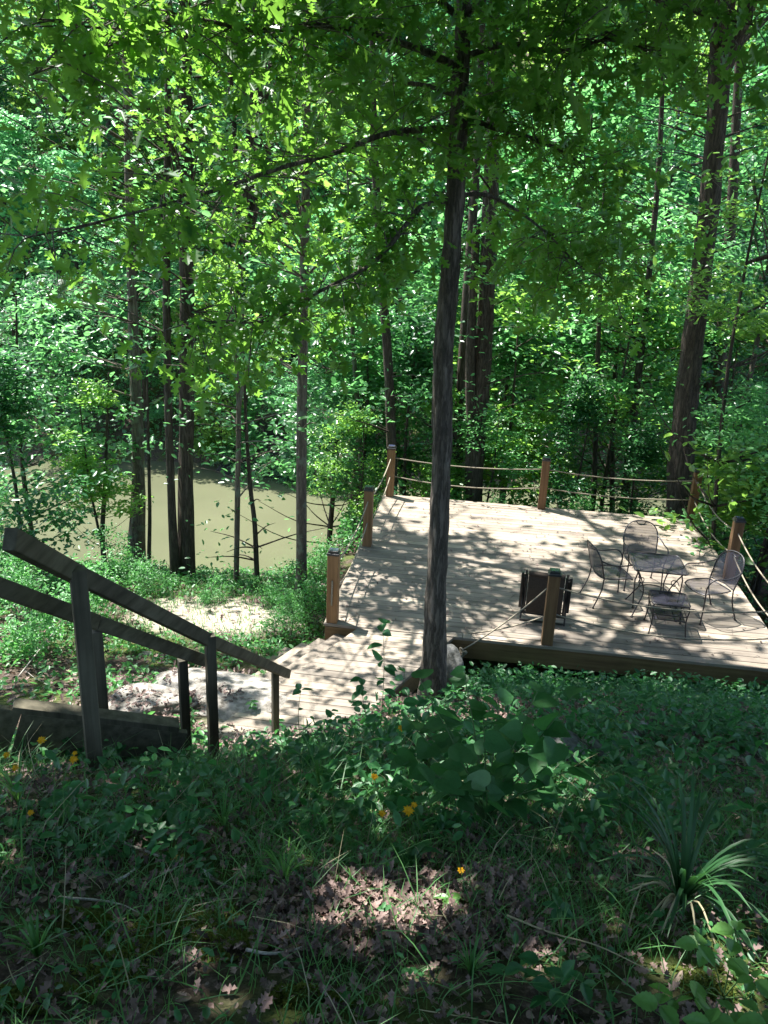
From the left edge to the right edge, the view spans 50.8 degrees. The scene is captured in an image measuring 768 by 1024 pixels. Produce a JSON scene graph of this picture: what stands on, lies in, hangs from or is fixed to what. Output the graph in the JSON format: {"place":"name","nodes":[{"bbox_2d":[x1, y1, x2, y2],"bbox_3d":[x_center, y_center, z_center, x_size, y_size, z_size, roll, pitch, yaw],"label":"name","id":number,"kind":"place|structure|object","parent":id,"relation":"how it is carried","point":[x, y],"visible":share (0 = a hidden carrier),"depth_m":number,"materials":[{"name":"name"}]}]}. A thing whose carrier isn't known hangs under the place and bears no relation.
{"place":"outdoors","nodes":[
{"label":"outdoors","id":0,"kind":"place"},
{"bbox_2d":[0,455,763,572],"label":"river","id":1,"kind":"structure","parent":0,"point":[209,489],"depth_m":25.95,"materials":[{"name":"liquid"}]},
{"bbox_2d":[0,3,767,1023],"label":"ground","id":2,"kind":"structure","parent":0,"point":[524,993],"depth_m":3.06,"materials":[{"name":"green plant"}]},
{"bbox_2d":[0,562,70,666],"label":"shrub","id":3,"kind":"object","parent":2,"relation":"on","point":[22,630],"visible":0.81,"depth_m":10.21,"materials":[{"name":"green plant"}]},
{"bbox_2d":[0,107,78,355],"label":"woodland tree","id":4,"kind":"object","parent":2,"relation":"on","point":[14,136],"visible":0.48,"depth_m":32.58,"materials":[{"name":"green plant"}]},
{"bbox_2d":[0,15,89,298],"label":"woodland tree","id":5,"kind":"object","parent":2,"relation":"on","point":[3,88],"visible":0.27,"depth_m":35.36,"materials":[{"name":"green plant"}]},
{"bbox_2d":[0,981,94,1015],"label":"moss","id":6,"kind":"object","parent":2,"relation":"on","point":[17,993],"visible":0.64,"depth_m":2.31,"materials":[{"name":"plant"}]},
{"bbox_2d":[0,273,116,455],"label":"woodland tree","id":7,"kind":"object","parent":2,"relation":"on","point":[52,278],"visible":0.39,"depth_m":29.79,"materials":[{"name":"green plant"}]},
{"bbox_2d":[0,346,131,575],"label":"understory tree","id":8,"kind":"object","parent":2,"relation":"on","point":[8,406],"visible":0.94,"depth_m":13.36,"materials":[{"name":"green plant"}]},
{"bbox_2d":[0,0,134,232],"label":"woodland tree","id":9,"kind":"object","parent":2,"relation":"on","point":[22,105],"visible":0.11,"depth_m":40.67,"materials":[{"name":"green plant"}]},
{"bbox_2d":[1,148,139,376],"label":"woodland tree","id":10,"kind":"object","parent":2,"relation":"on","point":[71,166],"visible":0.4,"depth_m":32.03,"materials":[{"name":"green plant"}]},
{"bbox_2d":[32,537,135,635],"bbox_3d":[-4.272,1.228,11.496,1.563,1.427,1.360,17,24,36],"label":"shrub","id":11,"kind":"object","parent":2,"relation":"on","point":[66,585],"visible":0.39,"depth_m":11.48,"materials":[{"name":"green plant"}]},
{"bbox_2d":[0,281,174,535],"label":"understory tree","id":12,"kind":"object","parent":2,"relation":"on","point":[55,345],"visible":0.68,"depth_m":15.87,"materials":[{"name":"green plant"}]},
{"bbox_2d":[33,375,153,561],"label":"understory tree","id":13,"kind":"object","parent":2,"relation":"on","point":[84,463],"visible":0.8,"depth_m":15.46,"materials":[{"name":"green plant"}]},
{"bbox_2d":[0,697,205,766],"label":"timber landing","id":14,"kind":"object","parent":2,"relation":"on","point":[58,722],"visible":0.25,"depth_m":4.75,"materials":[{"name":"brown wood"}]},
{"bbox_2d":[0,0,220,312],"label":"woodland tree","id":15,"kind":"object","parent":2,"relation":"on","point":[106,123],"visible":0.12,"depth_m":33.44,"materials":[{"name":"green plant"}]},
{"bbox_2d":[0,37,221,569],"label":"tall tree","id":16,"kind":"object","parent":2,"relation":"on","point":[137,522],"visible":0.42,"depth_m":15.40,"materials":[{"name":"green plant"}]},
{"bbox_2d":[84,519,152,581],"bbox_3d":[-4.641,0.849,14.401,1.355,1.272,1.508,1,19,-4],"label":"shrub","id":17,"kind":"object","parent":2,"relation":"on","point":[113,562],"visible":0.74,"depth_m":14.26,"materials":[{"name":"green plant"}]},
{"bbox_2d":[70,927,183,988],"bbox_3d":[-0.830,1.440,2.622,0.373,0.180,0.379,2,19,0],"label":"moss","id":18,"kind":"object","parent":2,"relation":"on","point":[126,954],"visible":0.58,"depth_m":2.61,"materials":[{"name":"plant"}]},
{"bbox_2d":[79,208,179,433],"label":"woodland tree","id":19,"kind":"object","parent":2,"relation":"on","point":[156,413],"visible":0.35,"depth_m":30.66,"materials":[{"name":"green plant"}]},
{"bbox_2d":[0,528,290,773],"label":"stair railing","id":20,"kind":"object","parent":2,"relation":"on","point":[90,628],"visible":0.83,"depth_m":4.51,"materials":[{"name":"wood"}]},
{"bbox_2d":[71,88,224,357],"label":"woodland tree","id":21,"kind":"object","parent":2,"relation":"on","point":[146,143],"visible":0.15,"depth_m":32.46,"materials":[{"name":"green plant"}]},
{"bbox_2d":[108,682,197,715],"bbox_3d":[-2.456,2.010,8.462,0.824,0.142,0.767,10,21,22],"label":"boulder","id":22,"kind":"object","parent":2,"relation":"on","point":[163,695],"visible":0.58,"depth_m":8.44,"materials":[{"name":"stone"}]},
{"bbox_2d":[3,0,319,577],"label":"tall tree","id":23,"kind":"object","parent":2,"relation":"on","point":[173,534],"visible":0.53,"depth_m":13.53,"materials":[{"name":"green plant"}]},
{"bbox_2d":[0,0,326,577],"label":"tall tree","id":24,"kind":"object","parent":2,"relation":"on","point":[187,301],"visible":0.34,"depth_m":12.93,"materials":[{"name":"green plant"}]},
{"bbox_2d":[3,567,341,660],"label":"path grass","id":25,"kind":"structure","parent":2,"relation":"on","point":[200,614],"depth_m":12.41,"materials":[{"name":"green plant"}]},
{"bbox_2d":[0,535,353,759],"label":"ground cover","id":26,"kind":"object","parent":2,"relation":"on","point":[204,569],"visible":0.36,"depth_m":11.24,"materials":[{"name":"green plant"}]},
{"bbox_2d":[127,896,242,944],"bbox_3d":[-0.698,1.438,2.858,0.414,0.142,0.308,2,19,0],"label":"moss","id":27,"kind":"object","parent":2,"relation":"on","point":[158,920],"visible":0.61,"depth_m":2.83,"materials":[{"name":"green plant"}]},
{"bbox_2d":[152,255,280,464],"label":"woodland tree","id":28,"kind":"object","parent":2,"relation":"on","point":[222,397],"visible":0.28,"depth_m":29.72,"materials":[{"name":"green plant"}]},
{"bbox_2d":[108,242,327,581],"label":"forked tree","id":29,"kind":"object","parent":2,"relation":"on","point":[238,460],"visible":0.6,"depth_m":14.03,"materials":[{"name":"grey brown bark"},{"name":"leaf"}]},
{"bbox_2d":[155,668,286,720],"bbox_3d":[-1.716,2.149,8.814,1.933,0.514,1.482,4,19,5],"label":"boulder","id":30,"kind":"object","parent":2,"relation":"on","point":[257,688],"visible":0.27,"depth_m":8.82,"materials":[{"name":"stone"}]},
{"bbox_2d":[123,0,318,290],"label":"woodland tree","id":31,"kind":"object","parent":2,"relation":"on","point":[205,101],"visible":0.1,"depth_m":34.47,"materials":[{"name":"green plant"}]},
{"bbox_2d":[176,927,271,962],"bbox_3d":[-0.526,1.427,2.667,0.322,0.099,0.201,2,19,0],"label":"moss","id":32,"kind":"object","parent":2,"relation":"on","point":[237,933],"visible":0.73,"depth_m":2.65,"materials":[{"name":"green plant"}]},
{"bbox_2d":[208,344,276,474],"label":"overhanging tree","id":33,"kind":"object","parent":2,"relation":"on","point":[251,413],"visible":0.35,"depth_m":29.65,"materials":[{"name":"green plant"}]},
{"bbox_2d":[171,3,375,580],"bbox_3d":[-1.796,-5.813,12.827,3.965,15.018,2.828,-9,22,-29],"label":"thin tree","id":34,"kind":"object","parent":2,"relation":"on","point":[255,546],"visible":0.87,"depth_m":13.77,"materials":[{"name":"green plant"}]},
{"bbox_2d":[47,3,507,603],"bbox_3d":[-0.414,-5.082,10.285,7.739,14.802,6.190,-8,22,-28],"label":"tall tree","id":35,"kind":"object","parent":2,"relation":"on","point":[301,279],"visible":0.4,"depth_m":11.34,"materials":[{"name":"green plant"}]},
{"bbox_2d":[254,585,307,640],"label":"shrub","id":36,"kind":"object","parent":2,"relation":"on","point":[281,611],"visible":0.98,"depth_m":11.55,"materials":[{"name":"green plant"}]},
{"bbox_2d":[226,113,352,356],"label":"woodland tree","id":37,"kind":"object","parent":2,"relation":"on","point":[278,215],"visible":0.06,"depth_m":33.25,"materials":[{"name":"green plant"}]},
{"bbox_2d":[269,981,353,1011],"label":"moss","id":38,"kind":"object","parent":2,"relation":"on","point":[297,988],"visible":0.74,"depth_m":2.37,"materials":[{"name":"plant"}]},
{"bbox_2d":[172,255,459,547],"bbox_3d":[-1.774,-2.080,20.376,7.421,8.517,6.635,3,19,2],"label":"understory tree","id":39,"kind":"object","parent":2,"relation":"on","point":[314,343],"visible":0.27,"depth_m":19.81,"materials":[{"name":"green plant"}]},
{"bbox_2d":[269,203,397,436],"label":"woodland tree","id":40,"kind":"object","parent":2,"relation":"on","point":[313,221],"visible":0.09,"depth_m":30.35,"materials":[{"name":"green plant"}]},
{"bbox_2d":[252,293,432,524],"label":"understory tree","id":41,"kind":"object","parent":2,"relation":"on","point":[350,382],"visible":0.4,"depth_m":18.95,"materials":[{"name":"green plant"}]},
{"bbox_2d":[294,400,406,529],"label":"understory tree","id":42,"kind":"object","parent":2,"relation":"on","point":[352,425],"visible":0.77,"depth_m":17.57,"materials":[{"name":"green plant"}]},
{"bbox_2d":[250,0,474,494],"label":"tall tree","id":43,"kind":"object","parent":2,"relation":"on","point":[390,396],"visible":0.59,"depth_m":16.70,"materials":[{"name":"green plant"}]},
{"bbox_2d":[224,86,513,523],"bbox_3d":[-1.140,-4.531,23.368,9.444,14.409,8.130,14,22,29],"label":"understory tree","id":44,"kind":"object","parent":2,"relation":"on","point":[339,180],"visible":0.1,"depth_m":22.90,"materials":[{"name":"green plant"}]},
{"bbox_2d":[0,0,767,704],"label":"oak tree","id":45,"kind":"object","parent":2,"relation":"on","point":[134,30],"visible":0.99,"depth_m":5.40,"materials":[{"name":"green plant"}]},
{"bbox_2d":[0,670,767,1023],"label":"leaf litter","id":46,"kind":"object","parent":2,"relation":"on","point":[322,896],"visible":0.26,"depth_m":2.88,"materials":[{"name":"plant"}]},
{"bbox_2d":[0,692,767,885],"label":"undergrowth","id":47,"kind":"object","parent":2,"relation":"on","point":[146,813],"visible":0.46,"depth_m":3.82,"materials":[{"name":"green plant"}]},
{"bbox_2d":[0,793,767,1023],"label":"undergrowth","id":48,"kind":"object","parent":2,"relation":"on","point":[20,984],"visible":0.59,"depth_m":2.81,"materials":[{"name":"green plant"}]},
{"bbox_2d":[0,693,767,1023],"bbox_3d":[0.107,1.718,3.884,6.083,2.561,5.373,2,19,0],"label":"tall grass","id":49,"kind":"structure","parent":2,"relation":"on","point":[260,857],"depth_m":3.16,"materials":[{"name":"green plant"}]},
{"bbox_2d":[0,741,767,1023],"bbox_3d":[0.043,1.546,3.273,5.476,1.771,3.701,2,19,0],"label":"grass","id":50,"kind":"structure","parent":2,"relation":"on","point":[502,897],"depth_m":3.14,"materials":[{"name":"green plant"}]},
{"bbox_2d":[0,529,767,757],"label":"leaf litter","id":51,"kind":"object","parent":2,"relation":"on","point":[50,697],"visible":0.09,"depth_m":10.07,"materials":[{"name":"green plant"}]},
{"bbox_2d":[0,247,767,480],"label":"undergrowth","id":52,"kind":"object","parent":2,"relation":"on","point":[151,397],"visible":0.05,"depth_m":33.55,"materials":[{"name":"green plant"}]},
{"bbox_2d":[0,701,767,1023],"bbox_3d":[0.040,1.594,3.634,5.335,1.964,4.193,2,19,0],"label":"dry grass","id":53,"kind":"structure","parent":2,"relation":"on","point":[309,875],"depth_m":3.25,"materials":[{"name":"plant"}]},
{"bbox_2d":[350,618,419,747],"bbox_3d":[-0.004,1.080,4.963,0.444,0.961,0.233,-14,25,-39],"label":"leafy seedling","id":54,"kind":"object","parent":2,"relation":"on","point":[407,701],"visible":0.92,"depth_m":4.91,"materials":[{"name":"green plant"}]},
{"bbox_2d":[328,304,487,498],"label":"understory tree","id":55,"kind":"object","parent":2,"relation":"on","point":[419,359],"visible":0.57,"depth_m":17.74,"materials":[{"name":"green plant"}]},
{"bbox_2d":[295,209,566,494],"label":"understory tree","id":56,"kind":"object","parent":2,"relation":"on","point":[426,270],"visible":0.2,"depth_m":19.42,"materials":[{"name":"green plant"}]},
{"bbox_2d":[324,0,545,321],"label":"woodland tree","id":57,"kind":"object","parent":2,"relation":"on","point":[426,18],"visible":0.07,"depth_m":33.44,"materials":[{"name":"green plant"}]},
{"bbox_2d":[402,388,493,500],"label":"understory tree","id":58,"kind":"object","parent":2,"relation":"on","point":[455,471],"visible":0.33,"depth_m":17.87,"materials":[{"name":"green plant"}]},
{"bbox_2d":[340,88,576,498],"bbox_3d":[2.369,-4.015,22.779,8.039,13.992,7.188,12,21,26],"label":"understory tree","id":59,"kind":"object","parent":2,"relation":"on","point":[437,184],"visible":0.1,"depth_m":20.94,"materials":[{"name":"green plant"}]},
{"bbox_2d":[451,1,485,497],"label":"tall tree","id":60,"kind":"object","parent":2,"relation":"on","point":[472,220],"visible":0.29,"depth_m":17.71,"materials":[{"name":"brown plant"}]},
{"bbox_2d":[429,408,539,503],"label":"understory tree","id":61,"kind":"object","parent":2,"relation":"on","point":[503,474],"visible":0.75,"depth_m":17.50,"materials":[{"name":"green plant"}]},
{"bbox_2d":[219,445,767,733],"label":"wooden deck","id":62,"kind":"structure","parent":2,"relation":"on","point":[334,663],"depth_m":10.91,"materials":[{"name":"brown wood"}]},
{"bbox_2d":[518,569,572,625],"bbox_3d":[2.117,1.098,10.636,0.655,0.692,0.283,6,19,11],"label":"folding lounger","id":63,"kind":"object","parent":62,"relation":"on","point":[536,581],"visible":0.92,"depth_m":10.54,"materials":[{"name":"brown fabric"}]},
{"bbox_2d":[579,539,638,608],"bbox_3d":[3.115,0.822,11.246,0.663,0.890,0.601,0,19,-8],"label":"patio chair","id":64,"kind":"object","parent":62,"relation":"on","point":[607,571],"visible":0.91,"depth_m":11.14,"materials":[{"name":"grey metal"}]},
{"bbox_2d":[620,520,668,590],"bbox_3d":[3.781,0.642,11.854,0.601,0.890,0.663,4,19,4],"label":"patio chair","id":65,"kind":"object","parent":62,"relation":"on","point":[641,535],"visible":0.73,"depth_m":12.01,"materials":[{"name":"metal"}]},
{"bbox_2d":[625,551,688,617],"bbox_3d":[3.680,1.018,11.030,0.702,0.716,0.702,5,19,8],"label":"table","id":66,"kind":"object","parent":62,"relation":"on","point":[667,564],"visible":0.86,"depth_m":10.91,"materials":[{"name":"grey metal"}]},
{"bbox_2d":[643,589,690,639],"bbox_3d":[3.687,1.326,10.533,0.494,0.452,0.474,6,19,9],"label":"side table","id":67,"kind":"object","parent":62,"relation":"on","point":[670,599],"visible":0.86,"depth_m":10.45,"materials":[{"name":"grey metal"}]},
{"bbox_2d":[675,550,744,624],"bbox_3d":[4.452,0.980,10.955,0.663,0.890,0.601,-4,20,-17],"label":"patio chair","id":68,"kind":"object","parent":62,"relation":"on","point":[728,569],"visible":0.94,"depth_m":10.96,"materials":[{"name":"metal"}]},
{"bbox_2d":[221,670,767,760],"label":"undergrowth","id":69,"kind":"object","parent":2,"relation":"on","point":[679,700],"visible":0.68,"depth_m":7.08,"materials":[{"name":"green plant"}]},
{"bbox_2d":[390,666,599,829],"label":"heart leaf sapling","id":70,"kind":"object","parent":2,"relation":"on","point":[494,783],"visible":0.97,"depth_m":3.66,"materials":[{"name":"green plant"}]},
{"bbox_2d":[416,1,593,501],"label":"twin trunk tree","id":71,"kind":"object","parent":2,"relation":"on","point":[478,354],"visible":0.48,"depth_m":16.71,"materials":[{"name":"green plant"}]},
{"bbox_2d":[450,280,602,505],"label":"understory tree","id":72,"kind":"object","parent":2,"relation":"on","point":[527,317],"visible":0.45,"depth_m":18.54,"materials":[{"name":"green plant"}]},
{"bbox_2d":[288,691,767,837],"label":"tall weeds","id":73,"kind":"object","parent":2,"relation":"on","point":[399,801],"visible":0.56,"depth_m":4.75,"materials":[{"name":"green plant"}]},
{"bbox_2d":[397,126,663,503],"bbox_3d":[3.877,-3.572,21.933,6.202,12.662,6.252,-9,22,-30],"label":"understory tree","id":74,"kind":"object","parent":2,"relation":"on","point":[518,178],"visible":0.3,"depth_m":20.61,"materials":[{"name":"green plant"}]},
{"bbox_2d":[484,950,593,1008],"bbox_3d":[0.459,1.394,2.379,0.294,0.131,0.186,14,22,30],"label":"bramble","id":75,"kind":"object","parent":2,"relation":"on","point":[566,972],"visible":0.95,"depth_m":2.37,"materials":[{"name":"green plant"}]},
{"bbox_2d":[328,496,766,559],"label":"ground cover","id":76,"kind":"object","parent":2,"relation":"on","point":[342,529],"visible":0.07,"depth_m":17.28,"materials":[{"name":"green plant"}]},
{"bbox_2d":[453,269,678,513],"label":"understory tree","id":77,"kind":"object","parent":2,"relation":"on","point":[584,468],"visible":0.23,"depth_m":20.37,"materials":[{"name":"green plant"}]},
{"bbox_2d":[480,0,668,306],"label":"woodland tree","id":78,"kind":"object","parent":2,"relation":"on","point":[616,8],"visible":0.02,"depth_m":33.73,"materials":[{"name":"green plant"}]},
{"bbox_2d":[497,368,658,515],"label":"understory tree","id":79,"kind":"object","parent":2,"relation":"on","point":[573,411],"visible":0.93,"depth_m":17.21,"materials":[{"name":"green plant"}]},
{"bbox_2d":[498,46,696,508],"bbox_3d":[6.288,-5.189,24.633,6.699,15.776,6.645,17,24,37],"label":"understory tree","id":80,"kind":"object","parent":2,"relation":"on","point":[595,110],"visible":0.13,"depth_m":22.56,"materials":[{"name":"green plant"}]},
{"bbox_2d":[497,262,714,511],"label":"understory tree","id":81,"kind":"object","parent":2,"relation":"on","point":[659,306],"visible":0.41,"depth_m":18.18,"materials":[{"name":"green plant"}]},
{"bbox_2d":[462,660,767,700],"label":"undergrowth","id":82,"kind":"object","parent":2,"relation":"on","point":[706,681],"visible":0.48,"depth_m":9.48,"materials":[{"name":"green plant"}]},
{"bbox_2d":[523,76,730,513],"bbox_3d":[6.678,-6.387,16.291,8.673,15.700,7.168,2,19,0],"label":"tall tree","id":83,"kind":"object","parent":2,"relation":"on","point":[639,362],"visible":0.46,"depth_m":16.97,"materials":[{"name":"green plant"}]},
{"bbox_2d":[591,419,669,516],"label":"understory tree","id":84,"kind":"object","parent":2,"relation":"on","point":[641,452],"visible":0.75,"depth_m":16.97,"materials":[{"name":"green plant"}]},
{"bbox_2d":[519,193,767,512],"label":"understory tree","id":85,"kind":"object","parent":2,"relation":"on","point":[586,337],"visible":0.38,"depth_m":18.61,"materials":[{"name":"green plant"}]},
{"bbox_2d":[533,63,767,513],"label":"understory tree","id":86,"kind":"object","parent":2,"relation":"on","point":[675,133],"visible":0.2,"depth_m":21.86,"materials":[{"name":"green plant"}]},
{"bbox_2d":[586,120,743,396],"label":"woodland tree","id":87,"kind":"object","parent":2,"relation":"on","point":[680,173],"visible":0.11,"depth_m":29.91,"materials":[{"name":"green plant"}]},
{"bbox_2d":[564,0,767,518],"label":"tall tree","id":88,"kind":"object","parent":2,"relation":"on","point":[686,396],"visible":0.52,"depth_m":15.24,"materials":[{"name":"green plant"}]},
{"bbox_2d":[597,769,767,959],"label":"strap leaf clump","id":89,"kind":"object","parent":2,"relation":"on","point":[683,890],"visible":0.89,"depth_m":2.85,"materials":[{"name":"plant"}]},
{"bbox_2d":[617,286,767,594],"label":"understory tree","id":90,"kind":"object","parent":2,"relation":"on","point":[731,495],"visible":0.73,"depth_m":13.44,"materials":[{"name":"green plant"}]},
{"bbox_2d":[631,920,767,1023],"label":"bramble","id":91,"kind":"object","parent":2,"relation":"on","point":[646,1001],"visible":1,"depth_m":2.21,"materials":[{"name":"green plant"}]},
{"bbox_2d":[634,83,767,545],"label":"understory tree","id":92,"kind":"object","parent":2,"relation":"on","point":[714,290],"visible":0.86,"depth_m":12.55,"materials":[{"name":"green plant"}]},
{"bbox_2d":[636,1,767,537],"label":"tall tree","id":93,"kind":"object","parent":2,"relation":"on","point":[735,127],"visible":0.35,"depth_m":18.28,"materials":[{"name":"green plant"}]},
{"bbox_2d":[638,233,767,529],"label":"understory tree","id":94,"kind":"object","parent":2,"relation":"on","point":[719,295],"visible":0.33,"depth_m":16.50,"materials":[{"name":"green plant"}]},
{"bbox_2d":[643,303,767,526],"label":"understory tree","id":95,"kind":"object","parent":2,"relation":"on","point":[704,373],"visible":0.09,"depth_m":18.17,"materials":[{"name":"green plant"}]},
{"bbox_2d":[654,102,767,539],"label":"thin tree","id":96,"kind":"object","parent":2,"relation":"on","point":[752,367],"visible":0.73,"depth_m":12.47,"materials":[{"name":"green plant"}]},
{"bbox_2d":[668,964,755,1001],"bbox_3d":[1.018,1.440,2.477,0.257,0.079,0.172,2,19,0],"label":"moss","id":97,"kind":"object","parent":2,"relation":"on","point":[686,979],"visible":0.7,"depth_m":2.45,"materials":[{"name":"green plant"}]},
{"bbox_2d":[658,191,767,425],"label":"woodland tree","id":98,"kind":"object","parent":2,"relation":"on","point":[739,274],"visible":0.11,"depth_m":29.78,"materials":[{"name":"green plant"}]},
{"bbox_2d":[664,64,767,402],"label":"woodland tree","id":99,"kind":"object","parent":2,"relation":"on","point":[707,384],"visible":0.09,"depth_m":30.35,"materials":[{"name":"green plant"}]},
{"bbox_2d":[668,379,767,603],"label":"understory tree","id":100,"kind":"object","parent":2,"relation":"on","point":[756,389],"visible":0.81,"depth_m":12.95,"materials":[{"name":"green plant"}]},
{"bbox_2d":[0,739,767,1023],"bbox_3d":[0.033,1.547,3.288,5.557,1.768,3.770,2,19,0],"label":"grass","id":101,"kind":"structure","parent":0,"point":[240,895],"depth_m":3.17,"materials":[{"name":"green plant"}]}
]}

